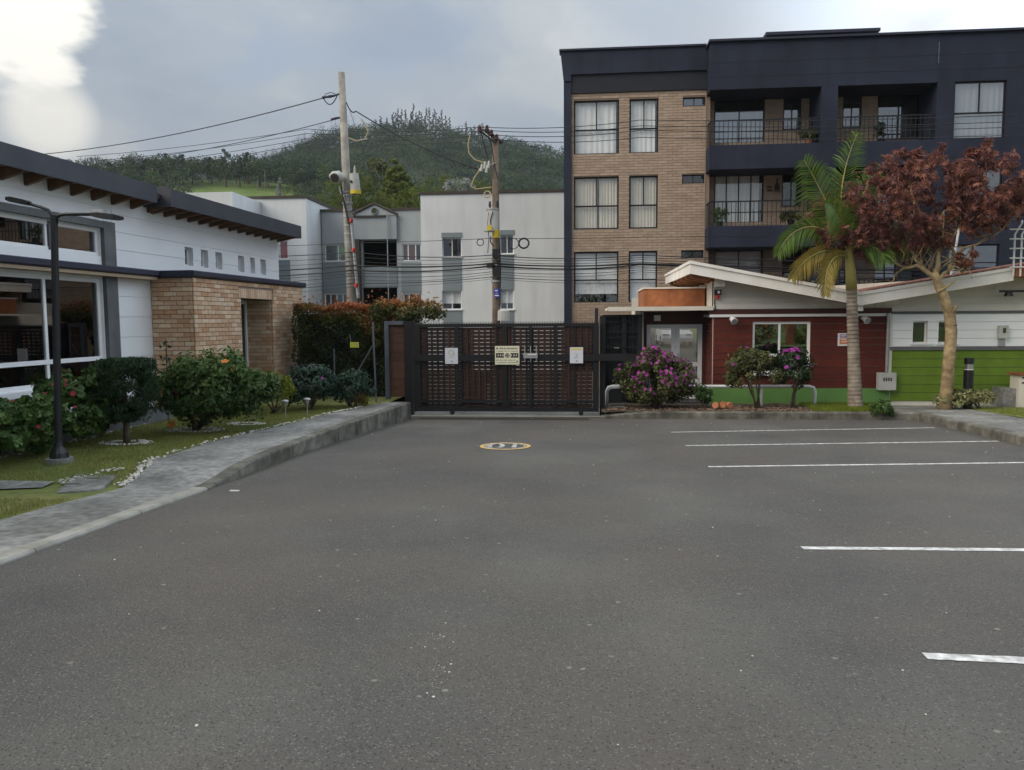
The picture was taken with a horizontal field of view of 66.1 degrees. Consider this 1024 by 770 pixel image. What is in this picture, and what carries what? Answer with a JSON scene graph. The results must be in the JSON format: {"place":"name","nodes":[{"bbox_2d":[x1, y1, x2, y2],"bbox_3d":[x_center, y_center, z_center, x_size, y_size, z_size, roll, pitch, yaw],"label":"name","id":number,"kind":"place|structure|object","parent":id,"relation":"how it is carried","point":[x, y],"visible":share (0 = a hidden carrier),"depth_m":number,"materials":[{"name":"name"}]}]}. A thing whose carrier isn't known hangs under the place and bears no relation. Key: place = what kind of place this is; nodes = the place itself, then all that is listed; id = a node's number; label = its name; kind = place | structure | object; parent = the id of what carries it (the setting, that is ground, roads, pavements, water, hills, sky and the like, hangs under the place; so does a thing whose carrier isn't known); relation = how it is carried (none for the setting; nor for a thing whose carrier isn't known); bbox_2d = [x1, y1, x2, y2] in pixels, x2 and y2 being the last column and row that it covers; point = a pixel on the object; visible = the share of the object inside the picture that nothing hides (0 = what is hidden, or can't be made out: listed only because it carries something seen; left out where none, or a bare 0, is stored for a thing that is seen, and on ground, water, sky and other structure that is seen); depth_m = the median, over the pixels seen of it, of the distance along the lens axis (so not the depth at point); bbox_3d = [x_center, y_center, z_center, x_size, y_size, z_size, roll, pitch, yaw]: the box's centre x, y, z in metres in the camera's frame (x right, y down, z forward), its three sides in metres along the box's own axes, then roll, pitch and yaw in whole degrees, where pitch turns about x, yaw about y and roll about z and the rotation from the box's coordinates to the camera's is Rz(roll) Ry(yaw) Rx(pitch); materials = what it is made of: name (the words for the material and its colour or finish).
{"place":"outdoors","nodes":[
{"label":"outdoors","id":0,"kind":"place"},
{"bbox_2d":[0,396,400,519],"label":"lawn","id":1,"kind":"structure","parent":0,"point":[49,491],"depth_m":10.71,"materials":[{"name":"plant"}]},
{"bbox_2d":[0,397,40,453],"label":"geranium","id":2,"kind":"object","parent":1,"relation":"on","point":[15,432],"visible":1,"depth_m":10.49,"materials":[{"name":"green plant"}]},
{"bbox_2d":[0,480,53,488],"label":"stone path","id":3,"kind":"structure","parent":1,"relation":"on","point":[22,484],"depth_m":9.59,"materials":[{"name":"stone"}]},
{"bbox_2d":[4,392,76,454],"bbox_3d":[-6.793,0.558,11.101,1.086,0.911,0.946,0,5,5],"label":"geranium","id":4,"kind":"object","parent":1,"relation":"on","point":[43,429],"visible":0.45,"depth_m":11.04,"materials":[{"name":"green plant"}]},
{"bbox_2d":[5,196,123,465],"bbox_3d":[-5.950,-0.704,10.617,1.596,3.631,0.340,0,5,5],"label":"street lamp","id":5,"kind":"object","parent":1,"relation":"on","point":[59,453],"visible":0.98,"depth_m":10.59,"materials":[{"name":"black metal"}]},
{"bbox_2d":[31,365,114,437],"bbox_3d":[-6.731,0.257,11.981,1.264,1.111,1.003,0,5,5],"label":"geranium","id":6,"kind":"object","parent":1,"relation":"on","point":[87,410],"visible":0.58,"depth_m":11.86,"materials":[{"name":"green plant"}]},
{"bbox_2d":[56,474,118,493],"bbox_3d":[-5.213,1.244,9.754,0.537,0.117,1.211,-2,5,-18],"label":"inspection lid","id":7,"kind":"object","parent":1,"relation":"on","point":[93,484],"visible":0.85,"depth_m":9.53,"materials":[{"name":"concrete"}]},
{"bbox_2d":[89,356,161,444],"bbox_3d":[-6.029,0.278,12.303,0.962,1.460,0.958,0,5,5],"label":"conifer shrub","id":8,"kind":"object","parent":1,"relation":"on","point":[137,373],"visible":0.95,"depth_m":12.06,"materials":[{"name":"green plant"}]},
{"bbox_2d":[0,406,362,485],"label":"white pebbles","id":9,"kind":"object","parent":1,"relation":"on","point":[139,471],"visible":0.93,"depth_m":12.33,"materials":[{"name":"gravel"}]},
{"bbox_2d":[153,345,281,431],"bbox_3d":[-5.164,0.070,13.602,2.356,1.517,1.672,0,5,5],"label":"hibiscus bush","id":10,"kind":"object","parent":1,"relation":"on","point":[206,389],"visible":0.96,"depth_m":13.16,"materials":[{"name":"green plant"}]},
{"bbox_2d":[263,370,296,413],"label":"lime shrub","id":11,"kind":"object","parent":1,"relation":"on","point":[286,382],"visible":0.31,"depth_m":16.11,"materials":[{"name":"green plant"}]},
{"bbox_2d":[283,363,339,409],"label":"purple flower shrub","id":12,"kind":"object","parent":1,"relation":"on","point":[321,379],"visible":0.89,"depth_m":16.74,"materials":[{"name":"blue plant"}]},
{"bbox_2d":[329,368,376,407],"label":"blue green shrub","id":13,"kind":"object","parent":1,"relation":"on","point":[355,381],"visible":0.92,"depth_m":17.17,"materials":[{"name":"green plant"}]},
{"bbox_2d":[333,322,386,401],"bbox_3d":[-3.651,-0.532,18.697,1.228,1.937,0.585,0,5,5],"label":"wire fence","id":14,"kind":"object","parent":1,"relation":"on","point":[373,345],"visible":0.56,"depth_m":18.43,"materials":[{"name":"metal"}]},
{"bbox_2d":[291,289,447,401],"bbox_3d":[-3.567,-1.006,19.983,3.959,2.852,1.693,0,5,5],"label":"hedge","id":15,"kind":"object","parent":1,"relation":"on","point":[320,334],"visible":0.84,"depth_m":19.77,"materials":[{"name":"green plant"}]},
{"bbox_2d":[384,321,404,398],"bbox_3d":[-2.830,-0.523,19.015,0.457,2.039,0.120,0,5,5],"label":"fence panel","id":16,"kind":"object","parent":1,"relation":"on","point":[395,372],"visible":0.87,"depth_m":19.02,"materials":[{"name":"brown wood"}]},
{"bbox_2d":[0,402,401,553],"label":"sidewalk","id":17,"kind":"structure","parent":0,"point":[167,475],"depth_m":9.81,"materials":[{"name":"concrete"}]},
{"bbox_2d":[58,154,419,207],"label":"hillside","id":18,"kind":"structure","parent":0,"point":[178,174],"depth_m":190.51,"materials":[{"name":"plant"}]},
{"bbox_2d":[112,151,363,193],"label":"forest","id":19,"kind":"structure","parent":18,"relation":"on","point":[285,173],"depth_m":193.23,"materials":[{"name":"plant"}]},
{"bbox_2d":[312,175,369,208],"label":"bushy tree","id":20,"kind":"object","parent":18,"relation":"on","point":[335,197],"visible":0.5,"depth_m":55.65,"materials":[{"name":"green plant"}]},
{"bbox_2d":[379,158,418,206],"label":"tall tree","id":21,"kind":"object","parent":18,"relation":"on","point":[392,180],"visible":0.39,"depth_m":61.29,"materials":[{"name":"green plant"}]},
{"bbox_2d":[388,183,420,207],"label":"bushy tree","id":22,"kind":"object","parent":18,"relation":"on","point":[407,196],"visible":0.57,"depth_m":55.74,"materials":[{"name":"green plant"}]},
{"bbox_2d":[405,171,462,192],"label":"bushy tree","id":23,"kind":"object","parent":18,"relation":"on","point":[433,183],"visible":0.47,"depth_m":56.97,"materials":[{"name":"green plant"}]},
{"bbox_2d":[442,177,475,190],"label":"silver tree","id":24,"kind":"object","parent":18,"relation":"on","point":[466,185],"visible":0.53,"depth_m":54.32,"materials":[{"name":"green plant"}]},
{"bbox_2d":[362,157,390,192],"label":"tree","id":25,"kind":"object","parent":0,"point":[378,165],"visible":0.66,"depth_m":74.78,"materials":[{"name":"green plant"}]},
{"bbox_2d":[273,135,563,198],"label":"hill","id":26,"kind":"structure","parent":0,"point":[422,181],"depth_m":316.31,"materials":[{"name":"plant"}]},
{"bbox_2d":[243,116,355,166],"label":"hill pine forest","id":27,"kind":"object","parent":26,"relation":"on","point":[314,140],"visible":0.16,"depth_m":348.82,"materials":[{"name":"plant"}]},
{"bbox_2d":[189,119,563,200],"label":"hill forest","id":28,"kind":"object","parent":26,"relation":"on","point":[521,151],"visible":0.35,"depth_m":311.38,"materials":[{"name":"green plant"}]},
{"bbox_2d":[298,165,559,207],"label":"wood","id":29,"kind":"object","parent":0,"point":[310,190],"depth_m":173.23,"materials":[{"name":"plant"}]},
{"bbox_2d":[415,408,599,413],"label":"pavement","id":30,"kind":"structure","parent":0,"point":[446,412],"depth_m":19.41,"materials":[{"name":"concrete"}]},
{"bbox_2d":[411,413,600,416],"bbox_3d":[-0.176,0.721,18.817,4.650,0.009,0.600,0,5,5],"label":"gate threshold","id":31,"kind":"object","parent":30,"relation":"on","point":[547,415],"visible":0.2,"depth_m":18.79,"materials":[{"name":"concrete"}]},
{"bbox_2d":[413,321,635,414],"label":"sliding gate","id":32,"kind":"structure","parent":31,"relation":"on","point":[473,391],"depth_m":18.59,"materials":[{"name":"brown metal"}]},
{"bbox_2d":[495,346,518,364],"bbox_3d":[-0.114,-0.699,18.494,0.574,0.436,0.019,0,5,5],"label":"notice","id":33,"kind":"object","parent":32,"relation":"attached to","point":[506,355],"visible":1,"depth_m":18.49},
{"bbox_2d":[595,308,597,322],"bbox_3d":[2.141,-0.593,19.958,0.080,2.694,0.100,0,5,5],"label":"gate post","id":34,"kind":"object","parent":30,"relation":"on","point":[596,314],"visible":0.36,"depth_m":19.81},
{"bbox_2d":[602,314,641,403],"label":"pedestrian gate","id":35,"kind":"structure","parent":34,"relation":"attached to","point":[623,334],"depth_m":20.02,"materials":[{"name":"metal"}]},
{"bbox_2d":[0,416,1023,769],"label":"asphalt driveway","id":36,"kind":"structure","parent":0,"point":[576,594],"depth_m":5.15,"materials":[{"name":"asphalt"}]},
{"bbox_2d":[480,443,530,449],"bbox_3d":[-0.113,1.026,13.229,0.860,0.029,0.903,0,5,5],"label":"speed marking","id":37,"kind":"object","parent":36,"relation":"on","point":[503,446],"visible":1,"depth_m":13.20,"materials":[{"name":"paint"}]},
{"bbox_2d":[708,462,1023,466],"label":"parking line","id":38,"kind":"object","parent":36,"relation":"on","point":[865,464],"visible":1,"depth_m":11.10,"materials":[{"name":"paint"}]},
{"bbox_2d":[800,546,1023,550],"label":"parking line","id":39,"kind":"object","parent":36,"relation":"on","point":[923,548],"visible":1,"depth_m":6.60,"materials":[{"name":"paint"}]},
{"bbox_2d":[911,411,1023,445],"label":"kerb","id":40,"kind":"structure","parent":36,"relation":"on","point":[1010,436],"depth_m":14.80,"materials":[{"name":"concrete"}]},
{"bbox_2d":[923,653,1023,663],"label":"parking line","id":41,"kind":"object","parent":36,"relation":"on","point":[981,658],"visible":1,"depth_m":4.33,"materials":[{"name":"paint"}]},
{"bbox_2d":[0,0,1023,169],"label":"sky","id":42,"kind":"structure","parent":0,"point":[75,74],"materials":[{"name":"grey"}]},
{"bbox_2d":[601,402,829,411],"bbox_3d":[5.397,0.537,18.719,6.530,0.040,1.940,0,5,5],"label":"planting bed","id":43,"kind":"object","parent":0,"point":[693,404],"visible":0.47,"depth_m":19.26,"materials":[{"name":"brown wood"}]},
{"bbox_2d":[612,344,697,408],"bbox_3d":[3.380,-0.203,18.559,2.044,1.560,1.362,0,5,5],"label":"princess flower bush","id":44,"kind":"object","parent":43,"relation":"on","point":[678,383],"visible":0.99,"depth_m":18.34,"materials":[{"name":"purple plant"}]},
{"bbox_2d":[692,383,713,408],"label":"broad leaf plant","id":45,"kind":"object","parent":43,"relation":"on","point":[703,394],"visible":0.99,"depth_m":18.30,"materials":[{"name":"green plant"}]},
{"bbox_2d":[605,385,816,405],"bbox_3d":[4.792,0.291,19.086,5.038,0.598,0.080,0,5,5],"label":"handrail","id":46,"kind":"object","parent":43,"relation":"on","point":[777,386],"visible":0.51,"depth_m":18.93,"materials":[{"name":"white metal"}]},
{"bbox_2d":[723,346,783,408],"bbox_3d":[5.618,-0.173,18.370,1.395,1.486,1.083,0,5,5],"label":"olive bush","id":47,"kind":"object","parent":43,"relation":"on","point":[743,361],"visible":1,"depth_m":18.16,"materials":[{"name":"green plant"}]},
{"bbox_2d":[771,345,816,408],"bbox_3d":[6.535,-0.184,18.388,1.036,1.491,0.949,0,5,5],"label":"purple flower shrub","id":48,"kind":"object","parent":43,"relation":"on","point":[799,357],"visible":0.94,"depth_m":18.22,"materials":[{"name":"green plant"}]},
{"bbox_2d":[772,129,912,406],"bbox_3d":[7.734,-2.630,17.974,3.557,6.463,1.572,-3,5,-29],"label":"palm tree","id":49,"kind":"object","parent":43,"relation":"on","point":[828,262],"visible":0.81,"depth_m":17.79,"materials":[{"name":"green plant"}]},
{"bbox_2d":[798,401,893,411],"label":"grass","id":50,"kind":"structure","parent":43,"relation":"on","point":[837,406],"depth_m":18.09,"materials":[{"name":"plant"}]},
{"bbox_2d":[869,398,894,416],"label":"shrub","id":51,"kind":"object","parent":43,"relation":"on","point":[885,407],"visible":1,"depth_m":17.30,"materials":[{"name":"green plant"}]},
{"bbox_2d":[415,376,1015,416],"bbox_3d":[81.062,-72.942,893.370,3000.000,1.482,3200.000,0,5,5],"label":"ground","id":52,"kind":"structure","parent":0,"point":[542,384],"depth_m":29.93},
{"bbox_2d":[0,406,171,455],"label":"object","id":53,"kind":"structure","parent":52,"relation":"on","point":[157,416],"depth_m":14.35,"materials":[{"name":"stone"}]},
{"bbox_2d":[0,141,305,411],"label":"clubhouse","id":54,"kind":"structure","parent":52,"relation":"on","point":[158,266],"depth_m":16.18,"materials":[{"name":"white paint"}]},
{"bbox_2d":[0,213,97,255],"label":"clerestory window","id":55,"kind":"structure","parent":54,"relation":"in","point":[44,229],"depth_m":13.25,"materials":[{"name":"glass"}]},
{"bbox_2d":[0,271,102,392],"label":"picture window","id":56,"kind":"structure","parent":54,"relation":"in","point":[46,361],"depth_m":13.28,"materials":[{"name":"white metal"}]},
{"bbox_2d":[240,300,248,366],"bbox_3d":[-6.735,-0.837,18.892,0.060,2.400,1.590,0,5,8],"label":"door","id":57,"kind":"structure","parent":54,"relation":"in","point":[243,306],"depth_m":19.56,"materials":[{"name":"metal"}]},
{"bbox_2d":[0,402,410,565],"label":"kerb","id":58,"kind":"structure","parent":52,"relation":"on","point":[378,419],"depth_m":10.81,"materials":[{"name":"concrete"}]},
{"bbox_2d":[187,192,335,313],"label":"apartment block","id":59,"kind":"structure","parent":52,"relation":"on","point":[303,212],"depth_m":36.66,"materials":[{"name":"white paint"}]},
{"bbox_2d":[322,72,360,312],"bbox_3d":[-5.523,-4.835,26.269,1.309,10.880,0.586,2,5,24],"label":"utility pole","id":60,"kind":"object","parent":52,"relation":"on","point":[351,185],"visible":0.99,"depth_m":26.01,"materials":[{"name":"concrete"}]},
{"bbox_2d":[45,95,337,153],"bbox_3d":[-20.175,-9.843,33.569,32.805,0.432,0.923,2,5,27],"label":"cable","id":61,"kind":"object","parent":60,"relation":"attached to","point":[200,128],"visible":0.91,"depth_m":28.92,"materials":[{"name":"rubber"}]},
{"bbox_2d":[77,114,1023,156],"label":"cable","id":62,"kind":"object","parent":60,"relation":"attached to","point":[590,125],"visible":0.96,"depth_m":24.65,"materials":[{"name":"rubber"}]},
{"bbox_2d":[84,121,1023,161],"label":"cable","id":63,"kind":"object","parent":60,"relation":"attached to","point":[589,130],"visible":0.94,"depth_m":24.68,"materials":[{"name":"rubber"}]},
{"bbox_2d":[97,126,1023,168],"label":"cable","id":64,"kind":"object","parent":60,"relation":"attached to","point":[597,134],"visible":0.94,"depth_m":24.68,"materials":[{"name":"rubber"}]},
{"bbox_2d":[305,277,820,287],"bbox_3d":[3.104,-3.271,25.252,29.394,0.419,1.795,0,5,7],"label":"cable","id":65,"kind":"object","parent":60,"relation":"attached to","point":[489,277],"visible":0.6,"depth_m":25.02,"materials":[{"name":"rubber"}]},
{"bbox_2d":[289,259,933,267],"bbox_3d":[3.106,-3.865,25.202,29.324,0.518,1.790,0,5,7],"label":"cable","id":66,"kind":"object","parent":60,"relation":"attached to","point":[576,263],"visible":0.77,"depth_m":24.93,"materials":[{"name":"rubber"}]},
{"bbox_2d":[279,264,971,275],"bbox_3d":[3.101,-3.690,25.217,29.344,0.321,1.812,0,5,7],"label":"cable","id":67,"kind":"object","parent":60,"relation":"attached to","point":[575,268],"visible":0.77,"depth_m":24.94,"materials":[{"name":"rubber"}]},
{"bbox_2d":[278,252,1019,262],"bbox_3d":[3.108,-4.145,25.178,29.301,0.773,1.801,0,5,7],"label":"cable","id":68,"kind":"object","parent":60,"relation":"attached to","point":[606,257],"visible":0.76,"depth_m":24.89,"materials":[{"name":"rubber"}]},
{"bbox_2d":[288,232,1021,245],"bbox_3d":[3.939,-4.773,25.394,28.132,0.190,2.612,0,5,8],"label":"cable","id":69,"kind":"object","parent":60,"relation":"attached to","point":[558,238],"visible":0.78,"depth_m":24.88,"materials":[{"name":"rubber"}]},
{"bbox_2d":[320,202,421,323],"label":"apartment block","id":70,"kind":"structure","parent":52,"relation":"on","point":[395,228],"depth_m":38.37,"materials":[{"name":"white paint"}]},
{"bbox_2d":[404,321,414,414],"bbox_3d":[-2.474,-0.355,18.956,0.185,2.364,0.200,0,5,5],"label":"gate post","id":71,"kind":"object","parent":52,"relation":"on","point":[408,361],"visible":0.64,"depth_m":18.86,"materials":[{"name":"metal"}]},
{"bbox_2d":[419,189,563,369],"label":"apartment block","id":72,"kind":"structure","parent":52,"relation":"on","point":[454,217],"depth_m":36.86,"materials":[{"name":"white paint"}]},
{"bbox_2d":[442,238,461,256],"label":"window","id":73,"kind":"structure","parent":72,"relation":"in","point":[452,248],"depth_m":37.10,"materials":[{"name":"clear glass"}]},
{"bbox_2d":[478,125,509,384],"bbox_3d":[-0.533,-3.638,24.779,0.881,8.893,0.635,-3,5,-28],"label":"utility pole","id":74,"kind":"object","parent":52,"relation":"on","point":[498,314],"visible":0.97,"depth_m":24.61,"materials":[{"name":"brown wood"}]},
{"bbox_2d":[118,135,1015,173],"bbox_3d":[-1.644,-8.544,27.429,38.731,1.554,4.550,1,5,17],"label":"cable","id":75,"kind":"object","parent":74,"relation":"attached to","point":[582,141],"visible":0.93,"depth_m":24.72,"materials":[{"name":"rubber"}]},
{"bbox_2d":[279,263,977,270],"bbox_3d":[3.103,-3.751,25.211,29.341,0.448,1.816,0,5,7],"label":"cable","id":76,"kind":"object","parent":74,"relation":"attached to","point":[585,266],"visible":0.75,"depth_m":24.91,"materials":[{"name":"rubber"}]},
{"bbox_2d":[600,316,604,415],"bbox_3d":[2.131,-0.399,18.580,0.115,2.455,0.170,0,5,5],"label":"gate post","id":77,"kind":"object","parent":52,"relation":"on","point":[602,363],"visible":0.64,"depth_m":18.50,"materials":[{"name":"metal"}]},
{"bbox_2d":[606,386,624,414],"bbox_3d":[2.478,0.392,18.944,0.443,0.753,0.415,0,5,5],"label":"gate motor","id":78,"kind":"object","parent":52,"relation":"on","point":[613,394],"visible":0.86,"depth_m":18.78,"materials":[{"name":"black metal"}]},
{"bbox_2d":[601,411,915,419],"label":"kerb","id":79,"kind":"structure","parent":52,"relation":"on","point":[826,415],"depth_m":17.63,"materials":[{"name":"concrete"}]},
{"bbox_2d":[559,27,1023,387],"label":"apartment building","id":80,"kind":"structure","parent":52,"relation":"on","point":[668,193],"depth_m":26.88,"materials":[{"name":"black brick"}]},
{"bbox_2d":[574,252,617,302],"bbox_3d":[2.967,-3.783,27.770,1.550,1.790,0.156,0,5,5],"label":"window","id":81,"kind":"structure","parent":80,"relation":"in","point":[579,288],"depth_m":27.82,"materials":[{"name":"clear glass"}]},
{"bbox_2d":[574,100,618,154],"bbox_3d":[2.931,-8.916,27.343,1.550,1.830,0.154,0,5,5],"label":"window","id":82,"kind":"structure","parent":80,"relation":"in","point":[586,113],"depth_m":27.39,"materials":[{"name":"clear glass"}]},
{"bbox_2d":[574,177,618,229],"bbox_3d":[2.949,-6.349,27.556,1.550,1.800,0.154,0,5,5],"label":"window","id":83,"kind":"structure","parent":80,"relation":"in","point":[585,188],"depth_m":27.60,"materials":[{"name":"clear glass"}]},
{"bbox_2d":[629,251,656,301],"bbox_3d":[4.586,-3.783,27.623,0.980,1.790,0.156,0,5,5],"label":"window","id":84,"kind":"structure","parent":80,"relation":"in","point":[641,272],"depth_m":27.67,"materials":[{"name":"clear glass"}]},
{"bbox_2d":[629,99,657,152],"bbox_3d":[4.550,-8.915,27.196,0.980,1.830,0.154,0,5,5],"label":"window","id":85,"kind":"structure","parent":80,"relation":"in","point":[643,110],"depth_m":27.24,"materials":[{"name":"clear glass"}]},
{"bbox_2d":[629,176,657,228],"bbox_3d":[4.568,-6.349,27.409,0.980,1.800,0.154,0,5,5],"label":"window","id":86,"kind":"structure","parent":80,"relation":"in","point":[643,190],"depth_m":27.45,"materials":[{"name":"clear glass"}]},
{"bbox_2d":[714,250,762,273],"bbox_3d":[8.000,-3.970,27.895,1.679,1.590,0.170,0,5,5],"label":"sliding door","id":87,"kind":"structure","parent":80,"relation":"in","point":[749,254],"depth_m":27.91,"materials":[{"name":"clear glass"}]},
{"bbox_2d":[714,176,763,222],"bbox_3d":[7.949,-6.570,27.671,1.688,1.764,0.148,0,5,5],"label":"sliding door","id":88,"kind":"structure","parent":80,"relation":"in","point":[727,188],"depth_m":27.72,"materials":[{"name":"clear glass"}]},
{"bbox_2d":[714,100,764,142],"bbox_3d":[7.908,-9.229,27.453,1.718,1.606,0.148,0,5,5],"label":"sliding door","id":89,"kind":"structure","parent":80,"relation":"in","point":[740,115],"depth_m":27.51,"materials":[{"name":"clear glass"}]},
{"bbox_2d":[782,175,800,206],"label":"window","id":90,"kind":"structure","parent":80,"relation":"in","point":[787,180],"depth_m":27.44,"materials":[{"name":"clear glass"}]},
{"bbox_2d":[953,80,1005,138],"bbox_3d":[15.054,-8.858,25.442,1.600,1.820,0.154,0,5,5],"label":"window","id":91,"kind":"structure","parent":80,"relation":"in","point":[981,99],"depth_m":25.48,"materials":[{"name":"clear glass"}]},
{"bbox_2d":[891,405,995,410],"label":"forecourt","id":92,"kind":"structure","parent":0,"point":[918,407],"depth_m":18.43,"materials":[{"name":"concrete"}]},
{"bbox_2d":[605,261,1023,405],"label":"guardhouse","id":93,"kind":"structure","parent":92,"relation":"on","point":[771,314],"depth_m":19.29,"materials":[{"name":"red paint"}]},
{"bbox_2d":[675,324,701,398],"bbox_3d":[4.645,-0.606,20.712,0.690,1.980,0.131,0,5,5],"label":"door","id":94,"kind":"structure","parent":93,"relation":"in","point":[677,326],"depth_m":20.70,"materials":[{"name":"white metal"}]},
{"bbox_2d":[752,321,809,372],"bbox_3d":[6.656,-0.933,19.522,1.390,1.280,0.056,0,5,5],"label":"window","id":95,"kind":"structure","parent":93,"relation":"in","point":[784,322],"depth_m":19.46,"materials":[{"name":"white metal"}]},
{"bbox_2d":[876,313,896,389],"bbox_3d":[9.121,-0.808,19.136,0.411,1.858,0.168,0,5,5],"label":"meter cabinet","id":96,"kind":"object","parent":93,"relation":"attached to","point":[886,380],"visible":1,"depth_m":19.12,"materials":[{"name":"metal"}]},
{"bbox_2d":[912,321,926,342],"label":"window","id":97,"kind":"structure","parent":93,"relation":"in","point":[919,327],"depth_m":19.23,"materials":[{"name":"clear glass"}]},
{"bbox_2d":[1009,220,1023,275],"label":"roof ladder","id":98,"kind":"object","parent":93,"relation":"attached to","point":[1013,267],"visible":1,"depth_m":18.03,"materials":[{"name":"white metal"}]},
{"bbox_2d":[803,136,1023,409],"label":"maple tree","id":99,"kind":"object","parent":92,"relation":"on","point":[969,182],"visible":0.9,"depth_m":17.64,"materials":[{"name":"red plant"}]},
{"bbox_2d":[932,387,976,408],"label":"variegated shrub","id":100,"kind":"object","parent":92,"relation":"on","point":[959,396],"visible":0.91,"depth_m":18.03,"materials":[{"name":"green plant"}]},
{"bbox_2d":[991,372,1023,406],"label":"letterbox pillar","id":101,"kind":"structure","parent":92,"relation":"on","point":[1012,395],"depth_m":18.51,"materials":[{"name":"beige paint"}]},
{"bbox_2d":[921,411,1023,432],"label":"walkway","id":102,"kind":"structure","parent":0,"point":[1011,423],"depth_m":15.96,"materials":[{"name":"concrete"}]},
{"bbox_2d":[972,407,1023,417],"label":"lawn","id":103,"kind":"structure","parent":0,"point":[991,411],"depth_m":17.62,"materials":[{"name":"plant"}]},
{"bbox_2d":[962,358,974,408],"bbox_3d":[10.597,-0.033,18.280,0.207,1.198,0.207,0,5,5],"label":"bollard light","id":104,"kind":"object","parent":103,"relation":"on","point":[968,378],"visible":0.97,"depth_m":18.19,"materials":[{"name":"black metal"}]},
{"bbox_2d":[964,388,996,408],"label":"variegated shrub","id":105,"kind":"object","parent":103,"relation":"on","point":[986,396],"visible":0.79,"depth_m":18.00,"materials":[{"name":"green plant"}]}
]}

